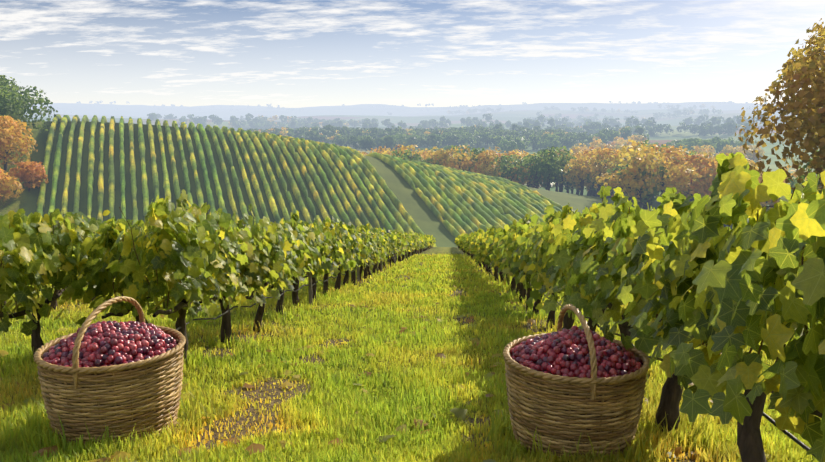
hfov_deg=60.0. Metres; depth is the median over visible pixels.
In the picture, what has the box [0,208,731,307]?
vine leaves
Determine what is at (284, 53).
sky
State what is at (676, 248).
vine leaves
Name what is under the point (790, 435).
vine wires
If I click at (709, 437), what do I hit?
grass
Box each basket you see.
[33,296,185,447]
[502,304,649,457]
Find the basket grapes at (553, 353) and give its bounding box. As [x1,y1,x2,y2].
[510,326,641,380]
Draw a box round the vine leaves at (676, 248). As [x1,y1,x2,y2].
[0,152,824,461]
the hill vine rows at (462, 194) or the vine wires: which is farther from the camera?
the hill vine rows at (462, 194)
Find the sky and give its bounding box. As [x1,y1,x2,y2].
[0,0,824,107]
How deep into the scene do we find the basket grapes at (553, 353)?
3.74 m
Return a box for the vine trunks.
[0,245,821,461]
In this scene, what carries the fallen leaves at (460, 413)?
on the terrain ground at (420, 212)
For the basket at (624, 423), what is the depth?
3.64 m
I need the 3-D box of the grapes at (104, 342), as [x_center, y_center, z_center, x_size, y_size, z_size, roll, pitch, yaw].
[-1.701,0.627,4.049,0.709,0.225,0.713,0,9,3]
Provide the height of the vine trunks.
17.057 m
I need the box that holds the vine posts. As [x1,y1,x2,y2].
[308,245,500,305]
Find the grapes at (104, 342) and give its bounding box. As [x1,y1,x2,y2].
[42,321,177,368]
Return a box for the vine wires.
[39,202,815,457]
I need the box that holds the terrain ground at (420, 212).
[0,102,823,461]
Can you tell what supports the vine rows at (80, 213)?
on the terrain ground at (420, 212)
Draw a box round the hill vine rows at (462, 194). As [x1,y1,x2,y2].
[36,114,568,246]
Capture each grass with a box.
[0,252,821,461]
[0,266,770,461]
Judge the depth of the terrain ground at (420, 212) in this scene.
191.12 m
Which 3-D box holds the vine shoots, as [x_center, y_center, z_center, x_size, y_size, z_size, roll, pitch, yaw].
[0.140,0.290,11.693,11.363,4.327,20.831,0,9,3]
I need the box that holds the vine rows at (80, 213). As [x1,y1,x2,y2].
[62,182,565,222]
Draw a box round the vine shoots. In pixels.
[0,167,808,363]
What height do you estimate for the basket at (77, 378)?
0.804 m
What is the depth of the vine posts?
11.75 m

